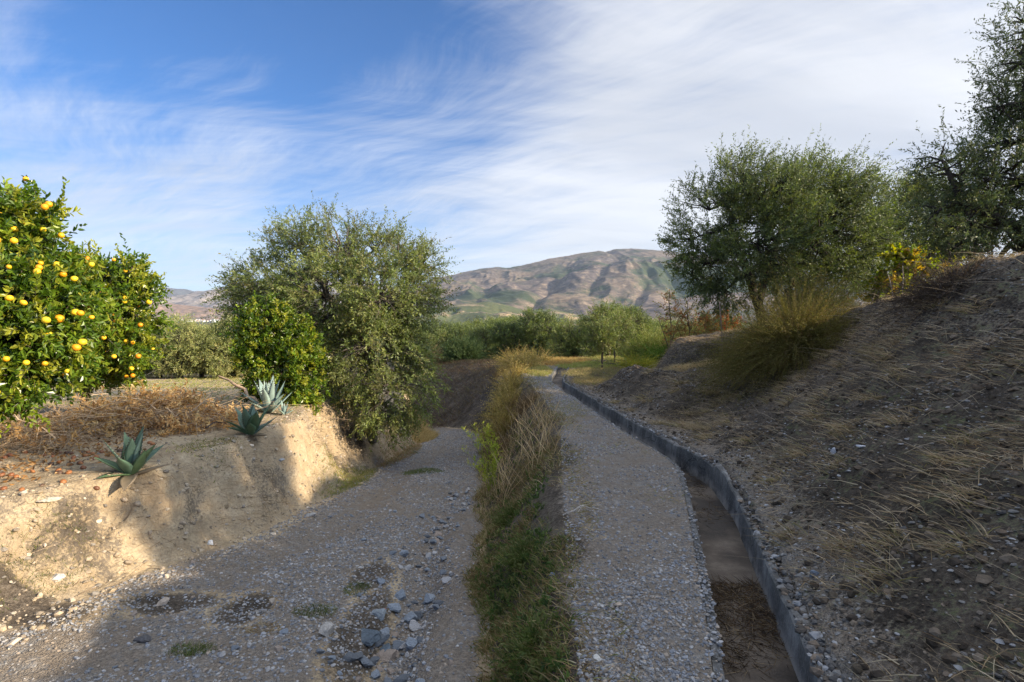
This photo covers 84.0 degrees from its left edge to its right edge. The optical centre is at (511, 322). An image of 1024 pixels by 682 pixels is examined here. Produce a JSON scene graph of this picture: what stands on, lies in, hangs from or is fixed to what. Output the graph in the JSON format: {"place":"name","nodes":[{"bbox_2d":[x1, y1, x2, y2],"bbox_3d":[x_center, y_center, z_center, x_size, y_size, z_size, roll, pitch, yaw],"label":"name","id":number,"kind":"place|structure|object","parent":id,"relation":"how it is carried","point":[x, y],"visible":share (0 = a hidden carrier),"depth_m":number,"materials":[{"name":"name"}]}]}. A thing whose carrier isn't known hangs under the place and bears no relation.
{"place":"outdoors","nodes":[
{"label":"outdoors","id":0,"kind":"place"},
{"bbox_2d":[151,287,193,299],"bbox_3d":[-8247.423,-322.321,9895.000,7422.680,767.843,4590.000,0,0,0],"label":"mountain","id":1,"kind":"structure","parent":0,"point":[175,292],"depth_m":10650.24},
{"bbox_2d":[143,301,238,320],"bbox_3d":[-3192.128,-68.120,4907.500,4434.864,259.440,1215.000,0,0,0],"label":"ochre hill","id":2,"kind":"structure","parent":0,"point":[197,311],"depth_m":4882.55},
{"bbox_2d":[0,422,499,681],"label":"road","id":3,"kind":"structure","parent":0,"point":[42,658],"depth_m":4.53,"materials":[{"name":"gravel"}]},
{"bbox_2d":[165,639,218,657],"bbox_3d":[-2.100,2.143,3.748,0.350,0.061,0.232,0,0,0],"label":"grass patch","id":4,"kind":"object","parent":3,"relation":"on","point":[197,648],"visible":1,"depth_m":3.74,"materials":[{"name":"plant"}]},
{"bbox_2d":[232,616,292,635],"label":"dry tuft","id":5,"kind":"object","parent":3,"relation":"on","point":[256,624],"visible":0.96,"depth_m":4.06,"materials":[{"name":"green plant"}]},
{"bbox_2d":[292,602,337,618],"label":"grass patch","id":6,"kind":"object","parent":3,"relation":"on","point":[317,611],"visible":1,"depth_m":4.34,"materials":[{"name":"plant"}]},
{"bbox_2d":[318,621,334,636],"bbox_3d":[-1.299,2.149,3.975,0.091,0.084,0.115,1,4,4],"label":"stone","id":7,"kind":"object","parent":3,"relation":"on","point":[327,628],"visible":1,"depth_m":3.97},
{"bbox_2d":[361,628,380,645],"bbox_3d":[-1.061,2.270,4.120,0.228,0.074,0.143,2,7,35],"label":"stone","id":8,"kind":"object","parent":3,"relation":"on","point":[370,637],"visible":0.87,"depth_m":4.08,"materials":[{"name":"stone"}]},
{"bbox_2d":[372,437,424,467],"bbox_3d":[-2.753,3.119,14.212,0.904,1.003,5.556,0,0,0],"label":"grass patch","id":9,"kind":"object","parent":3,"relation":"on","point":[398,455],"visible":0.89,"depth_m":13.67,"materials":[{"name":"plant"}]},
{"bbox_2d":[404,394,439,443],"bbox_3d":[-3.037,3.119,18.578,1.459,1.763,4.166,0,0,0],"label":"grass patch","id":10,"kind":"object","parent":3,"relation":"on","point":[426,434],"visible":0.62,"depth_m":18.16,"materials":[{"name":"plant"}]},
{"bbox_2d":[153,277,386,310],"bbox_3d":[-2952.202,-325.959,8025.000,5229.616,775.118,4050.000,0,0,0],"label":"pale mountain","id":11,"kind":"structure","parent":0,"point":[192,298],"depth_m":7274.50,"materials":[{"name":"stone"}]},
{"bbox_2d":[0,321,615,681],"bbox_3d":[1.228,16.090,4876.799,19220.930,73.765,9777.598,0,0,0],"label":"ground","id":12,"kind":"structure","parent":0,"point":[291,479],"depth_m":6.11,"materials":[{"name":"soil"}]},
{"bbox_2d":[0,495,99,598],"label":"grass patch","id":13,"kind":"object","parent":12,"relation":"on","point":[56,589],"visible":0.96,"depth_m":4.72,"materials":[{"name":"plant"}]},
{"bbox_2d":[0,175,126,437],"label":"orange tree","id":14,"kind":"object","parent":12,"relation":"on","point":[53,298],"visible":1,"depth_m":5.12,"materials":[{"name":"green plant"}]},
{"bbox_2d":[0,395,144,459],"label":"brush pile","id":15,"kind":"object","parent":12,"relation":"on","point":[16,430],"visible":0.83,"depth_m":6.88,"materials":[{"name":"brown wood"}]},
{"bbox_2d":[52,233,181,406],"bbox_3d":[-7.194,0.169,9.337,3.584,3.157,2.239,0,0,30],"label":"orange tree","id":16,"kind":"object","parent":12,"relation":"on","point":[134,325],"visible":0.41,"depth_m":9.08,"materials":[{"name":"green plant"}]},
{"bbox_2d":[0,411,241,484],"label":"leaf litter","id":17,"kind":"object","parent":12,"relation":"on","point":[32,462],"visible":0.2,"depth_m":6.35,"materials":[{"name":"brown dry leaf"}]},
{"bbox_2d":[91,425,167,490],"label":"agave","id":18,"kind":"object","parent":12,"relation":"on","point":[131,462],"visible":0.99,"depth_m":5.64,"materials":[{"name":"green plant"}]},
{"bbox_2d":[0,405,325,606],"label":"twig litter","id":19,"kind":"object","parent":12,"relation":"on","point":[111,471],"visible":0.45,"depth_m":6.23,"materials":[{"name":"brown plant"}]},
{"bbox_2d":[149,311,208,378],"bbox_3d":[-16.500,1.241,28.486,3.614,3.621,3.394,0,0,-5],"label":"olive tree","id":20,"kind":"object","parent":12,"relation":"on","point":[179,365],"visible":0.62,"depth_m":27.79,"materials":[{"name":"green plant"}]},
{"bbox_2d":[16,378,347,444],"bbox_3d":[-5.163,1.228,8.209,4.120,0.926,3.732,0,0,35],"label":"brush pile","id":21,"kind":"object","parent":12,"relation":"on","point":[156,410],"visible":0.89,"depth_m":7.83,"materials":[{"name":"brown wood"}]},
{"bbox_2d":[0,398,379,651],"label":"bank pebbles","id":22,"kind":"object","parent":12,"relation":"on","point":[104,551],"visible":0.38,"depth_m":5.78,"materials":[{"name":"stone"}]},
{"bbox_2d":[1,374,383,482],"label":"terrace grass","id":23,"kind":"structure","parent":12,"relation":"on","point":[234,379],"depth_m":18.80,"materials":[{"name":"plant"}]},
{"bbox_2d":[0,399,390,649],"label":"soil clods","id":24,"kind":"object","parent":12,"relation":"on","point":[88,571],"visible":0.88,"depth_m":5.58,"materials":[{"name":"soil"}]},
{"bbox_2d":[29,418,366,606],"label":"bank roots","id":25,"kind":"object","parent":12,"relation":"on","point":[216,490],"visible":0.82,"depth_m":6.67,"materials":[{"name":"brown plant"}]},
{"bbox_2d":[174,436,242,473],"bbox_3d":[-3.702,1.631,7.001,0.743,0.352,0.952,0,0,0],"label":"grass patch","id":26,"kind":"object","parent":12,"relation":"on","point":[229,440],"visible":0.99,"depth_m":6.97,"materials":[{"name":"plant"}]},
{"bbox_2d":[177,312,248,378],"bbox_3d":[-14.565,1.177,28.595,3.528,3.764,3.757,0,0,25],"label":"olive tree","id":27,"kind":"object","parent":12,"relation":"on","point":[213,358],"visible":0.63,"depth_m":27.79,"materials":[{"name":"green plant"}]},
{"bbox_2d":[226,402,275,435],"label":"agave","id":28,"kind":"object","parent":12,"relation":"on","point":[250,420],"visible":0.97,"depth_m":7.59,"materials":[{"name":"green plant"}]},
{"bbox_2d":[240,373,292,413],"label":"agave","id":29,"kind":"object","parent":12,"relation":"on","point":[269,393],"visible":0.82,"depth_m":9.37,"materials":[{"name":"green plant"}]},
{"bbox_2d":[219,290,333,415],"bbox_3d":[-4.368,0.716,10.710,1.928,2.634,1.814,0,0,0],"label":"citrus bush","id":30,"kind":"object","parent":12,"relation":"on","point":[262,341],"visible":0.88,"depth_m":10.37,"materials":[{"name":"green plant"}]},
{"bbox_2d":[200,191,463,461],"bbox_3d":[-3.998,0.014,12.696,5.827,5.659,4.667,0,0,0],"label":"olive tree","id":31,"kind":"object","parent":12,"relation":"on","point":[360,318],"visible":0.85,"depth_m":11.88,"materials":[{"name":"green plant"}]},
{"bbox_2d":[312,442,380,499],"bbox_3d":[-2.841,2.468,10.009,0.755,1.090,3.372,0,0,0],"label":"grass patch","id":32,"kind":"object","parent":12,"relation":"on","point":[367,471],"visible":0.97,"depth_m":9.67,"materials":[{"name":"plant"}]},
{"bbox_2d":[344,357,508,428],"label":"slope","id":33,"kind":"structure","parent":12,"relation":"on","point":[480,361],"depth_m":26.05,"materials":[{"name":"brown plant"}]},
{"bbox_2d":[424,327,453,357],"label":"olive tree","id":34,"kind":"object","parent":12,"relation":"on","point":[437,342],"visible":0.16,"depth_m":36.74,"materials":[{"name":"green plant"}]},
{"bbox_2d":[433,320,475,354],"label":"olive tree","id":35,"kind":"object","parent":12,"relation":"on","point":[460,328],"visible":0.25,"depth_m":37.64,"materials":[{"name":"green plant"}]},
{"bbox_2d":[428,331,494,362],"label":"green shrub","id":36,"kind":"object","parent":12,"relation":"on","point":[466,349],"visible":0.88,"depth_m":30.50,"materials":[{"name":"green plant"}]},
{"bbox_2d":[461,321,500,359],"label":"olive tree","id":37,"kind":"object","parent":12,"relation":"on","point":[482,331],"visible":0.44,"depth_m":35.47,"materials":[{"name":"green plant"}]},
{"bbox_2d":[462,422,502,491],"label":"fennel plant","id":38,"kind":"object","parent":12,"relation":"on","point":[494,462],"visible":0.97,"depth_m":8.60,"materials":[{"name":"green plant"}]},
{"bbox_2d":[474,428,513,462],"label":"dry bush","id":39,"kind":"object","parent":12,"relation":"on","point":[500,446],"visible":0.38,"depth_m":11.13,"materials":[{"name":"green plant"}]},
{"bbox_2d":[471,399,521,441],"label":"golden shrub","id":40,"kind":"object","parent":12,"relation":"on","point":[494,427],"visible":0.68,"depth_m":13.07,"materials":[{"name":"brown plant"}]},
{"bbox_2d":[469,376,528,423],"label":"golden shrub","id":41,"kind":"object","parent":12,"relation":"on","point":[504,400],"visible":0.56,"depth_m":14.47,"materials":[{"name":"brown plant"}]},
{"bbox_2d":[473,368,532,416],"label":"golden shrub","id":42,"kind":"object","parent":12,"relation":"on","point":[515,380],"visible":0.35,"depth_m":16.14,"materials":[{"name":"yellow plant"}]},
{"bbox_2d":[485,496,522,531],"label":"weed clump","id":43,"kind":"object","parent":12,"relation":"on","point":[503,521],"visible":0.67,"depth_m":6.16,"materials":[{"name":"green plant"}]},
{"bbox_2d":[480,355,537,394],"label":"golden shrub","id":44,"kind":"object","parent":12,"relation":"on","point":[518,370],"visible":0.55,"depth_m":17.88,"materials":[{"name":"yellow plant"}]},
{"bbox_2d":[488,320,531,358],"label":"olive tree","id":45,"kind":"object","parent":12,"relation":"on","point":[509,330],"visible":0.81,"depth_m":33.52,"materials":[{"name":"green plant"}]},
{"bbox_2d":[482,343,541,368],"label":"golden shrub","id":46,"kind":"object","parent":12,"relation":"on","point":[504,362],"visible":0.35,"depth_m":23.30,"materials":[{"name":"yellow plant"}]},
{"bbox_2d":[484,515,544,576],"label":"weed clump","id":47,"kind":"object","parent":12,"relation":"on","point":[519,549],"visible":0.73,"depth_m":4.58,"materials":[{"name":"green plant"}]},
{"bbox_2d":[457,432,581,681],"bbox_3d":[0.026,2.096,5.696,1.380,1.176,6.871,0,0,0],"label":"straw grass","id":48,"kind":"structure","parent":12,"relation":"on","point":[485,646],"depth_m":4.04,"materials":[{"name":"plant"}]},
{"bbox_2d":[496,345,546,369],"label":"golden shrub","id":49,"kind":"object","parent":12,"relation":"on","point":[530,361],"visible":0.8,"depth_m":20.36,"materials":[{"name":"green plant"}]},
{"bbox_2d":[474,419,569,681],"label":"weeds","id":50,"kind":"object","parent":12,"relation":"on","point":[544,601],"visible":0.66,"depth_m":4.30,"materials":[{"name":"green plant"}]},
{"bbox_2d":[462,451,584,681],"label":"green grass","id":51,"kind":"structure","parent":12,"relation":"on","point":[522,601],"depth_m":4.00,"materials":[{"name":"plant"}]},
{"bbox_2d":[498,385,549,420],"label":"dry bush","id":52,"kind":"object","parent":12,"relation":"on","point":[525,407],"visible":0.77,"depth_m":12.54,"materials":[{"name":"brown plant"}]},
{"bbox_2d":[461,368,587,545],"bbox_3d":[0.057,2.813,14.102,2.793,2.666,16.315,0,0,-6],"label":"tall dry grass","id":53,"kind":"structure","parent":12,"relation":"on","point":[480,519],"depth_m":8.47,"materials":[{"name":"plant"}]},
{"bbox_2d":[507,342,561,361],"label":"golden shrub","id":54,"kind":"object","parent":12,"relation":"on","point":[542,358],"visible":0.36,"depth_m":22.78,"materials":[{"name":"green plant"}]},
{"bbox_2d":[485,599,588,676],"bbox_3d":[0.169,1.721,3.096,0.710,0.397,0.621,0,0,27],"label":"weed clump","id":55,"kind":"object","parent":12,"relation":"on","point":[526,635],"visible":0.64,"depth_m":3.07,"materials":[{"name":"green plant"}]},
{"bbox_2d":[514,306,563,357],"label":"olive tree","id":56,"kind":"object","parent":12,"relation":"on","point":[533,329],"visible":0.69,"depth_m":32.46,"materials":[{"name":"green plant"}]},
{"bbox_2d":[493,356,594,379],"bbox_3d":[1.326,1.879,24.061,4.475,1.068,5.432,0,0,0],"label":"grass patch","id":57,"kind":"object","parent":12,"relation":"on","point":[569,360],"visible":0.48,"depth_m":22.68,"materials":[{"name":"plant"}]},
{"bbox_2d":[544,313,596,357],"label":"olive tree","id":58,"kind":"object","parent":12,"relation":"on","point":[571,337],"visible":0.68,"depth_m":29.37,"materials":[{"name":"green plant"}]},
{"bbox_2d":[575,298,640,356],"bbox_3d":[4.511,0.402,27.142,3.263,3.278,3.341,0,0,0],"label":"olive tree","id":59,"kind":"object","parent":12,"relation":"on","point":[601,308],"visible":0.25,"depth_m":26.76,"materials":[{"name":"green plant"}]},
{"bbox_2d":[594,307,639,360],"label":"young olive","id":60,"kind":"object","parent":12,"relation":"on","point":[624,319],"visible":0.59,"depth_m":21.30,"materials":[{"name":"green plant"}]},
{"bbox_2d":[611,303,660,355],"bbox_3d":[5.907,0.566,29.034,3.265,3.280,3.091,0,0,6],"label":"olive tree","id":61,"kind":"object","parent":12,"relation":"on","point":[635,318],"visible":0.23,"depth_m":28.44,"materials":[{"name":"green plant"}]},
{"bbox_2d":[548,356,826,681],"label":"irrigation canal","id":62,"kind":"structure","parent":12,"relation":"on","point":[723,539],"depth_m":4.20,"materials":[{"name":"concrete"}]},
{"bbox_2d":[565,380,843,681],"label":"canal rubble","id":63,"kind":"object","parent":62,"relation":"on","point":[822,667],"visible":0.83,"depth_m":3.16,"materials":[{"name":"stone"}]},
{"bbox_2d":[681,469,793,680],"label":"canal debris","id":64,"kind":"object","parent":62,"relation":"in","point":[748,619],"visible":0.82,"depth_m":3.40,"materials":[{"name":"brown plant"}]},
{"bbox_2d":[0,0,1023,290],"label":"sky","id":65,"kind":"structure","parent":0,"point":[521,132],"materials":[{"name":"blue"}]},
{"bbox_2d":[196,248,872,325],"bbox_3d":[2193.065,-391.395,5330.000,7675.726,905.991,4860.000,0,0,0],"label":"mountain","id":66,"kind":"structure","parent":0,"point":[577,283],"depth_m":4242.56,"materials":[{"name":"stone"}]},
{"bbox_2d":[382,302,754,330],"bbox_3d":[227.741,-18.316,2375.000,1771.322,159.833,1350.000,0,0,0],"label":"foothill","id":67,"kind":"structure","parent":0,"point":[471,311],"depth_m":2289.88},
{"bbox_2d":[522,365,728,681],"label":"path","id":68,"kind":"structure","parent":0,"point":[625,458],"depth_m":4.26,"materials":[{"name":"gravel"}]},
{"bbox_2d":[523,364,553,376],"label":"grass patch","id":69,"kind":"object","parent":68,"relation":"on","point":[538,372],"visible":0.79,"depth_m":18.37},
{"bbox_2d":[518,371,646,681],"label":"path edge grass","id":70,"kind":"structure","parent":68,"relation":"on","point":[574,597],"depth_m":3.33,"materials":[{"name":"plant"}]},
{"bbox_2d":[566,255,1023,681],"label":"hillside","id":71,"kind":"structure","parent":0,"point":[954,608],"depth_m":4.06,"materials":[{"name":"soil"}]},
{"bbox_2d":[555,360,614,368],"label":"grass patch","id":72,"kind":"object","parent":71,"relation":"on","point":[595,364],"visible":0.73,"depth_m":20.52,"materials":[{"name":"plant"}]},
{"bbox_2d":[558,365,622,379],"bbox_3d":[2.691,1.507,17.196,2.600,0.348,4.347,0,0,0],"label":"grass patch","id":73,"kind":"object","parent":71,"relation":"on","point":[579,371],"visible":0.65,"depth_m":17.21,"materials":[{"name":"plant"}]},
{"bbox_2d":[567,375,613,385],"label":"grass patch","id":74,"kind":"object","parent":71,"relation":"on","point":[593,380],"visible":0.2,"depth_m":14.76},
{"bbox_2d":[582,312,627,367],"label":"young olive","id":75,"kind":"object","parent":71,"relation":"on","point":[604,341],"visible":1,"depth_m":18.40,"materials":[{"name":"green plant"}]},
{"bbox_2d":[600,350,661,368],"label":"green shrub","id":76,"kind":"object","parent":71,"relation":"on","point":[649,362],"visible":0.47,"depth_m":18.42,"materials":[{"name":"green plant"}]},
{"bbox_2d":[612,310,680,361],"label":"green shrub","id":77,"kind":"object","parent":71,"relation":"on","point":[646,338],"visible":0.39,"depth_m":22.27,"materials":[{"name":"green plant"}]},
{"bbox_2d":[629,334,675,361],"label":"green shrub","id":78,"kind":"object","parent":71,"relation":"on","point":[657,350],"visible":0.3,"depth_m":20.34,"materials":[{"name":"green plant"}]},
{"bbox_2d":[652,288,684,352],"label":"pomegranate sapling","id":79,"kind":"object","parent":71,"relation":"on","point":[666,319],"visible":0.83,"depth_m":19.56,"materials":[{"name":"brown plant"}]},
{"bbox_2d":[651,295,718,352],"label":"green shrub","id":80,"kind":"object","parent":71,"relation":"on","point":[678,334],"visible":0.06,"depth_m":20.74,"materials":[{"name":"green plant"}]},
{"bbox_2d":[667,296,704,342],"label":"pomegranate sapling","id":81,"kind":"object","parent":71,"relation":"on","point":[677,329],"visible":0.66,"depth_m":18.51,"materials":[{"name":"brown plant"}]},
{"bbox_2d":[663,358,733,370],"bbox_3d":[4.290,0.892,12.611,2.148,0.711,1.333,0,0,0],"label":"grass patch","id":82,"kind":"object","parent":71,"relation":"on","point":[686,366],"visible":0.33,"depth_m":12.34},
{"bbox_2d":[692,308,722,335],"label":"pomegranate sapling","id":83,"kind":"object","parent":71,"relation":"on","point":[706,318],"visible":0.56,"depth_m":17.99,"materials":[{"name":"brown plant"}]},
{"bbox_2d":[632,267,882,416],"bbox_3d":[4.179,0.664,8.756,4.290,3.439,4.144,0,0,-31],"label":"broom bush","id":84,"kind":"object","parent":71,"relation":"on","point":[779,340],"visible":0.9,"depth_m":8.50,"materials":[{"name":"green plant"}]},
{"bbox_2d":[734,463,790,486],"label":"grass tuft","id":85,"kind":"object","parent":71,"relation":"on","point":[773,479],"visible":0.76,"depth_m":5.08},
{"bbox_2d":[740,514,813,548],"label":"grass tuft","id":86,"kind":"object","parent":71,"relation":"on","point":[784,534],"visible":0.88,"depth_m":3.96,"materials":[{"name":"plant"}]},
{"bbox_2d":[652,123,923,329],"bbox_3d":[6.531,-2.009,13.416,6.445,5.040,4.416,0,0,-22],"label":"olive tree","id":87,"kind":"object","parent":71,"relation":"on","point":[795,211],"visible":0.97,"depth_m":12.58,"materials":[{"name":"green plant"}]},
{"bbox_2d":[565,256,1023,681],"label":"hillside scree","id":88,"kind":"structure","parent":71,"relation":"on","point":[834,643],"depth_m":3.91,"materials":[{"name":"stone"}]},
{"bbox_2d":[766,438,822,464],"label":"grass tuft","id":89,"kind":"object","parent":71,"relation":"on","point":[800,451],"visible":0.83,"depth_m":5.30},
{"bbox_2d":[567,247,1023,672],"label":"hillside stalks","id":90,"kind":"object","parent":71,"relation":"on","point":[1022,669],"visible":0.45,"depth_m":4.46,"materials":[{"name":"beige plant"}]},
{"bbox_2d":[568,252,1023,681],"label":"hillside straw","id":91,"kind":"object","parent":71,"relation":"on","point":[918,470],"visible":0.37,"depth_m":4.62,"materials":[{"name":"beige plant"}]},
{"bbox_2d":[571,254,1023,681],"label":"hillside clods","id":92,"kind":"object","parent":71,"relation":"on","point":[1009,558],"visible":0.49,"depth_m":3.81,"materials":[{"name":"soil"}]},
{"bbox_2d":[719,248,883,336],"bbox_3d":[5.232,-0.420,10.081,2.926,1.901,3.005,0,0,0],"label":"broom bush","id":93,"kind":"object","parent":71,"relation":"on","point":[820,289],"visible":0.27,"depth_m":9.94,"materials":[{"name":"green plant"}]},
{"bbox_2d":[770,519,871,564],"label":"grass tuft","id":94,"kind":"object","parent":71,"relation":"on","point":[833,546],"visible":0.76,"depth_m":3.46,"materials":[{"name":"plant"}]},
{"bbox_2d":[797,444,855,476],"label":"grass tuft","id":95,"kind":"object","parent":71,"relation":"on","point":[832,463],"visible":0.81,"depth_m":4.49,"materials":[{"name":"plant"}]},
{"bbox_2d":[813,418,870,440],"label":"grass tuft","id":96,"kind":"object","parent":71,"relation":"on","point":[846,428],"visible":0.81,"depth_m":5.12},
{"bbox_2d":[803,533,931,599],"bbox_3d":[1.883,1.294,2.866,0.686,0.264,0.631,0,0,-33],"label":"grass tuft","id":97,"kind":"object","parent":71,"relation":"on","point":[873,574],"visible":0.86,"depth_m":2.94,"materials":[{"name":"plant"}]},
{"bbox_2d":[832,510,943,556],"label":"grass tuft","id":98,"kind":"object","parent":71,"relation":"on","point":[888,539],"visible":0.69,"depth_m":3.20,"materials":[{"name":"plant"}]},
{"bbox_2d":[859,405,921,426],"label":"grass tuft","id":99,"kind":"object","parent":71,"relation":"on","point":[890,414],"visible":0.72,"depth_m":4.57,"materials":[{"name":"plant"}]},
{"bbox_2d":[868,363,916,389],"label":"grass tuft","id":100,"kind":"object","parent":71,"relation":"on","point":[887,378],"visible":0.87,"depth_m":5.54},
{"bbox_2d":[853,242,964,303],"bbox_3d":[8.322,-0.807,11.699,2.271,1.724,1.126,0,0,-18],"label":"fig bush","id":101,"kind":"object","parent":71,"relation":"on","point":[908,259],"visible":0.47,"depth_m":11.59,"materials":[{"name":"green plant"}]},
{"bbox_2d":[799,238,1019,352],"bbox_3d":[4.528,-0.235,6.239,2.672,1.386,2.433,0,0,0],"label":"broom bush","id":102,"kind":"object","parent":71,"relation":"on","point":[926,291],"visible":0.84,"depth_m":6.35,"materials":[{"name":"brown plant"}]},
{"bbox_2d":[842,162,1008,304],"bbox_3d":[12.341,-2.226,17.232,5.200,5.278,3.356,0,0,0],"label":"olive tree","id":103,"kind":"object","parent":71,"relation":"on","point":[902,183],"visible":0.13,"depth_m":16.63,"materials":[{"name":"green plant"}]},
{"bbox_2d":[879,506,1007,560],"bbox_3d":[2.263,1.089,2.853,0.790,0.197,0.736,0,0,0],"label":"grass tuft","id":104,"kind":"object","parent":71,"relation":"on","point":[953,546],"visible":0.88,"depth_m":2.85,"materials":[{"name":"plant"}]},
{"bbox_2d":[899,440,1000,470],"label":"grass tuft","id":105,"kind":"object","parent":71,"relation":"on","point":[937,457],"visible":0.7,"depth_m":3.62,"materials":[{"name":"plant"}]},
{"bbox_2d":[878,0,1023,272],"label":"olive tree","id":106,"kind":"object","parent":71,"relation":"on","point":[979,207],"visible":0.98,"depth_m":9.22,"materials":[{"name":"green plant"}]},
{"bbox_2d":[900,472,1023,522],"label":"grass tuft","id":107,"kind":"object","parent":71,"relation":"on","point":[963,492],"visible":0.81,"depth_m":3.12,"materials":[{"name":"plant"}]},
{"bbox_2d":[911,419,1018,448],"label":"grass tuft","id":108,"kind":"object","parent":71,"relation":"on","point":[959,438],"visible":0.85,"depth_m":3.73,"materials":[{"name":"plant"}]},
{"bbox_2d":[934,293,1000,319],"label":"grass tuft","id":109,"kind":"object","parent":71,"relation":"on","point":[969,305],"visible":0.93,"depth_m":5.58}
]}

